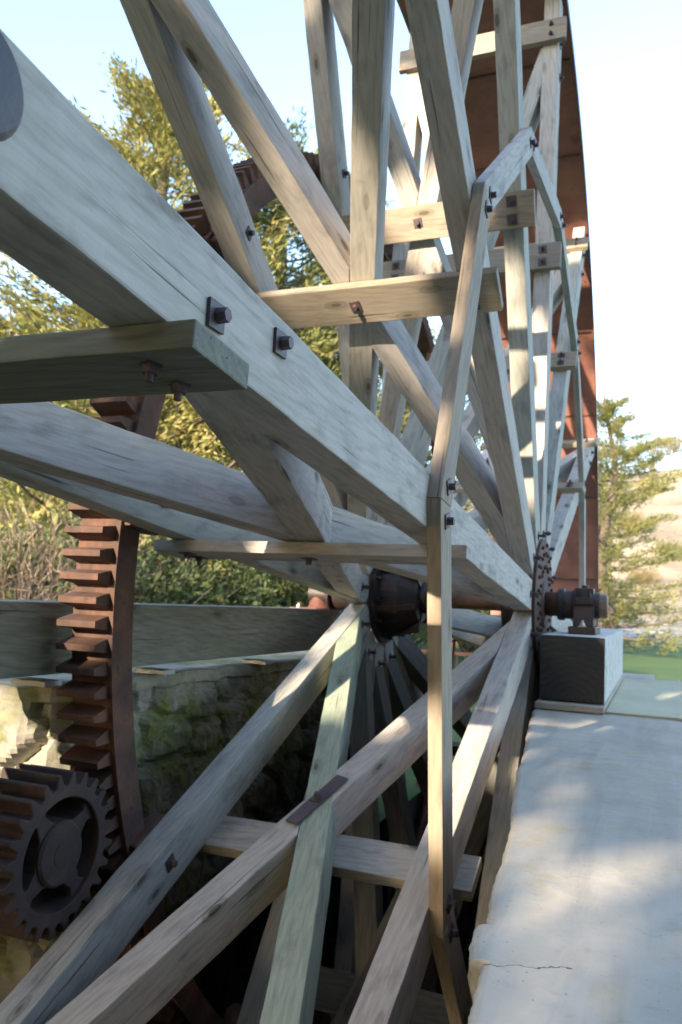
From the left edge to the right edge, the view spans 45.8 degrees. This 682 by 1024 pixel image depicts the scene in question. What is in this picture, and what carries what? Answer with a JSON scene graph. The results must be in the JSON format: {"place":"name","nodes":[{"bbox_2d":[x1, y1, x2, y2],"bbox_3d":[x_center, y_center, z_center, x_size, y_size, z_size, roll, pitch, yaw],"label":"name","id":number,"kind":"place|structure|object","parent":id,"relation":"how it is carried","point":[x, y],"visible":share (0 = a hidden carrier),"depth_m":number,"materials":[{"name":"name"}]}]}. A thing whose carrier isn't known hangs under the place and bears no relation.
{"place":"outdoors","nodes":[
{"label":"outdoors","id":0,"kind":"place"},
{"bbox_2d":[0,468,681,626],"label":"hill","id":1,"kind":"structure","parent":0,"point":[665,502],"depth_m":113.77,"materials":[{"name":"beige plant"}]},
{"bbox_2d":[598,445,642,471],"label":"gum tree","id":2,"kind":"object","parent":1,"relation":"on","point":[610,452],"visible":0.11,"depth_m":143.43,"materials":[{"name":"green plant"}]},
{"bbox_2d":[613,509,656,529],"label":"scrub bush","id":3,"kind":"object","parent":1,"relation":"on","point":[626,517],"visible":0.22,"depth_m":115.85,"materials":[{"name":"green plant"}]},
{"bbox_2d":[621,565,662,586],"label":"scrub bush","id":4,"kind":"object","parent":1,"relation":"on","point":[648,577],"visible":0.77,"depth_m":104.00,"materials":[{"name":"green plant"}]},
{"bbox_2d":[632,463,667,470],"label":"gum tree","id":5,"kind":"object","parent":1,"relation":"on","point":[651,468],"visible":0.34,"depth_m":141.39,"materials":[{"name":"green plant"}]},
{"bbox_2d":[628,433,681,471],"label":"gum tree","id":6,"kind":"object","parent":1,"relation":"on","point":[654,449],"visible":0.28,"depth_m":148.66,"materials":[{"name":"green plant"}]},
{"bbox_2d":[646,480,676,493],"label":"scrub bush","id":7,"kind":"object","parent":1,"relation":"on","point":[664,489],"visible":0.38,"depth_m":126.48,"materials":[{"name":"green plant"}]},
{"bbox_2d":[648,537,681,559],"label":"scrub bush","id":8,"kind":"object","parent":1,"relation":"on","point":[667,544],"visible":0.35,"depth_m":108.58,"materials":[{"name":"green plant"}]},
{"bbox_2d":[651,430,681,461],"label":"gum tree","id":9,"kind":"object","parent":1,"relation":"on","point":[676,446],"visible":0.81,"depth_m":144.54,"materials":[{"name":"green plant"}]},
{"bbox_2d":[0,0,681,477],"label":"sky","id":10,"kind":"structure","parent":0,"point":[628,53],"materials":[{"name":"white"}]},
{"bbox_2d":[269,628,681,904],"bbox_3d":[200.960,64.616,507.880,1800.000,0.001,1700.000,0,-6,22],"label":"lawn","id":11,"kind":"structure","parent":0,"point":[647,661],"depth_m":23.71,"materials":[{"name":"green plant"}]},
{"bbox_2d":[0,305,48,526],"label":"conifer tree","id":12,"kind":"object","parent":11,"relation":"on","point":[7,333],"visible":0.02,"depth_m":25.16,"materials":[{"name":"green plant"}]},
{"bbox_2d":[0,399,84,527],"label":"conifer tree","id":13,"kind":"object","parent":11,"relation":"on","point":[7,500],"visible":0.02,"depth_m":21.81,"materials":[{"name":"green plant"}]},
{"bbox_2d":[0,501,155,601],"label":"bush","id":14,"kind":"object","parent":11,"relation":"on","point":[34,552],"visible":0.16,"depth_m":13.41,"materials":[{"name":"green plant"}]},
{"bbox_2d":[0,283,189,537],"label":"conifer tree","id":15,"kind":"object","parent":11,"relation":"on","point":[67,312],"visible":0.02,"depth_m":21.30,"materials":[{"name":"green plant"}]},
{"bbox_2d":[0,479,214,603],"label":"bush","id":16,"kind":"object","parent":11,"relation":"on","point":[28,590],"visible":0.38,"depth_m":12.39,"materials":[{"name":"green plant"}]},
{"bbox_2d":[0,486,221,581],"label":"bush","id":17,"kind":"object","parent":11,"relation":"on","point":[41,511],"visible":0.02,"depth_m":16.81,"materials":[{"name":"green plant"}]},
{"bbox_2d":[0,534,262,605],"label":"bush","id":18,"kind":"object","parent":11,"relation":"on","point":[211,578],"visible":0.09,"depth_m":14.62,"materials":[{"name":"green plant"}]},
{"bbox_2d":[2,505,267,586],"bbox_3d":[-5.519,1.490,19.274,8.419,4.265,7.080,6,-7,-31],"label":"bush","id":19,"kind":"object","parent":11,"relation":"on","point":[157,558],"visible":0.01,"depth_m":17.97,"materials":[{"name":"green plant"}]},
{"bbox_2d":[24,534,277,605],"bbox_3d":[-3.431,1.580,15.215,4.599,3.243,4.769,0,-7,26],"label":"bush","id":20,"kind":"object","parent":11,"relation":"on","point":[175,587],"visible":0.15,"depth_m":14.77,"materials":[{"name":"green plant"}]},
{"bbox_2d":[0,210,318,603],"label":"conifer tree","id":21,"kind":"object","parent":11,"relation":"on","point":[179,444],"visible":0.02,"depth_m":20.26,"materials":[{"name":"green plant"}]},
{"bbox_2d":[0,50,338,592],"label":"conifer tree","id":22,"kind":"object","parent":11,"relation":"on","point":[156,125],"visible":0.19,"depth_m":19.45,"materials":[{"name":"green plant"}]},
{"bbox_2d":[0,650,349,1017],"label":"stone wall","id":23,"kind":"structure","parent":11,"relation":"on","point":[191,719],"depth_m":4.02,"materials":[{"name":"grey stone"}]},
{"bbox_2d":[11,677,61,687],"bbox_3d":[-1.114,0.623,2.956,0.155,0.020,0.090,0,-6,22],"label":"steel shim","id":24,"kind":"object","parent":23,"relation":"on","point":[35,682],"visible":1,"depth_m":2.93,"materials":[{"name":"grey"}]},
{"bbox_2d":[0,763,112,942],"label":"pinion gear","id":25,"kind":"object","parent":23,"relation":"attached to","point":[55,825],"visible":0.98,"depth_m":2.59,"materials":[{"name":"metal"}]},
{"bbox_2d":[135,667,174,674],"bbox_3d":[-0.841,0.719,3.648,0.155,0.020,0.090,0,-6,22],"label":"steel shim","id":26,"kind":"object","parent":23,"relation":"on","point":[156,671],"visible":1,"depth_m":3.62,"materials":[{"name":"grey"}]},
{"bbox_2d":[0,599,344,678],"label":"timber beam","id":27,"kind":"structure","parent":23,"relation":"on","point":[32,633],"depth_m":3.68,"materials":[{"name":"grey wood"}]},
{"bbox_2d":[294,597,326,608],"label":"pillow block","id":28,"kind":"structure","parent":27,"relation":"on","point":[316,603],"depth_m":5.33,"materials":[{"name":"red metal"}]},
{"bbox_2d":[0,0,608,1023],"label":"water wheel","id":29,"kind":"object","parent":28,"relation":"on","point":[334,496],"visible":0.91,"depth_m":3.00,"materials":[{"name":"grey wood"}]},
{"bbox_2d":[241,658,272,664],"bbox_3d":[-0.476,0.846,4.571,0.155,0.020,0.090,0,-6,22],"label":"steel shim","id":30,"kind":"object","parent":23,"relation":"on","point":[257,661],"visible":1,"depth_m":4.54,"materials":[{"name":"grey"}]},
{"bbox_2d":[138,555,306,606],"bbox_3d":[-3.004,2.093,16.767,5.096,2.582,4.285,3,-6,-4],"label":"bush","id":31,"kind":"object","parent":11,"relation":"on","point":[260,579],"visible":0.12,"depth_m":15.86,"materials":[{"name":"green plant"}]},
{"bbox_2d":[209,562,308,606],"bbox_3d":[-1.564,2.047,17.651,4.216,2.973,4.372,0,-7,27],"label":"bush","id":32,"kind":"object","parent":11,"relation":"on","point":[283,586],"visible":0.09,"depth_m":17.19,"materials":[{"name":"green plant"}]},
{"bbox_2d":[158,103,394,582],"bbox_3d":[-2.056,-3.471,23.657,11.202,15.727,11.417,6,-7,-32],"label":"conifer tree","id":33,"kind":"object","parent":11,"relation":"on","point":[313,272],"visible":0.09,"depth_m":22.71,"materials":[{"name":"green plant"}]},
{"bbox_2d":[215,273,428,467],"bbox_3d":[-1.312,-1.535,26.542,11.080,12.365,10.363,3,-6,-6],"label":"conifer tree","id":34,"kind":"object","parent":11,"relation":"on","point":[381,375],"depth_m":24.72,"materials":[{"name":"green plant"}]},
{"bbox_2d":[254,570,425,638],"bbox_3d":[-0.023,2.409,18.931,5.317,2.694,4.472,8,-8,-44],"label":"bush","id":35,"kind":"object","parent":11,"relation":"on","point":[298,596],"visible":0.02,"depth_m":17.36,"materials":[{"name":"green plant"}]},
{"bbox_2d":[308,259,474,634],"bbox_3d":[0.378,-1.944,25.779,10.030,13.218,10.741,1,-6,15],"label":"conifer tree","id":36,"kind":"object","parent":11,"relation":"on","point":[406,411],"visible":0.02,"depth_m":24.52,"materials":[{"name":"green plant"}]},
{"bbox_2d":[371,628,426,649],"bbox_3d":[1.173,2.387,19.673,4.216,2.973,4.372,2,-6,8],"label":"bush","id":37,"kind":"object","parent":11,"relation":"on","point":[417,635],"visible":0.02,"depth_m":19.35,"materials":[{"name":"green plant"}]},
{"bbox_2d":[369,628,472,712],"bbox_3d":[0.394,2.271,12.012,4.360,1.250,0.060,0,-6,22],"label":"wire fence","id":38,"kind":"object","parent":11,"relation":"on","point":[456,653],"visible":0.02,"depth_m":11.52,"materials":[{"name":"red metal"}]},
{"bbox_2d":[377,392,490,535],"bbox_3d":[3.816,-0.303,29.139,9.094,10.851,9.723,6,-7,-27],"label":"conifer tree","id":39,"kind":"object","parent":11,"relation":"on","point":[478,436],"visible":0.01,"depth_m":28.03,"materials":[{"name":"green plant"}]},
{"bbox_2d":[422,609,490,657],"bbox_3d":[4.088,3.101,23.679,4.472,2.694,5.318,0,-7,22],"label":"bush","id":40,"kind":"object","parent":11,"relation":"on","point":[464,647],"visible":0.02,"depth_m":23.22,"materials":[{"name":"green plant"}]},
{"bbox_2d":[468,677,681,1023],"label":"concrete wall","id":41,"kind":"structure","parent":11,"relation":"on","point":[583,925],"depth_m":1.58,"materials":[{"name":"grey concrete"}]},
{"bbox_2d":[535,675,622,713],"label":"packing slab","id":42,"kind":"structure","parent":41,"relation":"on","point":[571,706],"depth_m":4.21,"materials":[{"name":"concrete"}]},
{"bbox_2d":[539,628,622,703],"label":"timber block","id":43,"kind":"structure","parent":42,"relation":"on","point":[581,668],"depth_m":4.29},
{"bbox_2d":[556,585,599,634],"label":"pillow block","id":44,"kind":"structure","parent":43,"relation":"on","point":[584,616],"depth_m":4.70,"materials":[{"name":"paint"}]},
{"bbox_2d":[605,678,681,720],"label":"concrete slab","id":45,"kind":"structure","parent":41,"relation":"on","point":[654,699],"depth_m":4.79,"materials":[{"name":"grey concrete"}]},
{"bbox_2d":[598,446,677,643],"bbox_3d":[11.647,1.458,38.417,8.107,9.976,7.570,1,-6,16],"label":"conifer tree","id":46,"kind":"object","parent":11,"relation":"on","point":[612,538],"visible":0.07,"depth_m":37.31,"materials":[{"name":"green plant"}]},
{"bbox_2d":[597,394,681,656],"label":"conifer tree","id":47,"kind":"object","parent":11,"relation":"on","point":[607,408],"visible":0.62,"depth_m":28.98,"materials":[{"name":"green plant"}]},
{"bbox_2d":[617,619,681,642],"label":"paddock fence","id":48,"kind":"object","parent":11,"relation":"on","point":[674,624],"visible":0.03,"depth_m":42.41,"materials":[{"name":"grey wood"}]},
{"bbox_2d":[622,673,654,679],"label":"concrete block","id":49,"kind":"structure","parent":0,"point":[631,675],"depth_m":7.51,"materials":[{"name":"grey concrete"}]},
{"bbox_2d":[600,624,681,630],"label":"dry verge","id":50,"kind":"structure","parent":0,"point":[667,628],"depth_m":80.08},
{"bbox_2d":[601,627,681,639],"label":"road","id":51,"kind":"structure","parent":0,"point":[631,634],"depth_m":56.70,"materials":[{"name":"grey asphalt"}]},
{"label":"pit floor","id":52,"kind":"structure","parent":0,"visible":0},
{"bbox_2d":[379,792,473,973],"bbox_3d":[-0.086,3.781,3.895,2.800,3.500,11.200,0,-6,22],"label":"pit lining","id":53,"kind":"object","parent":52,"relation":"on","point":[415,806],"depth_m":6.63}
]}

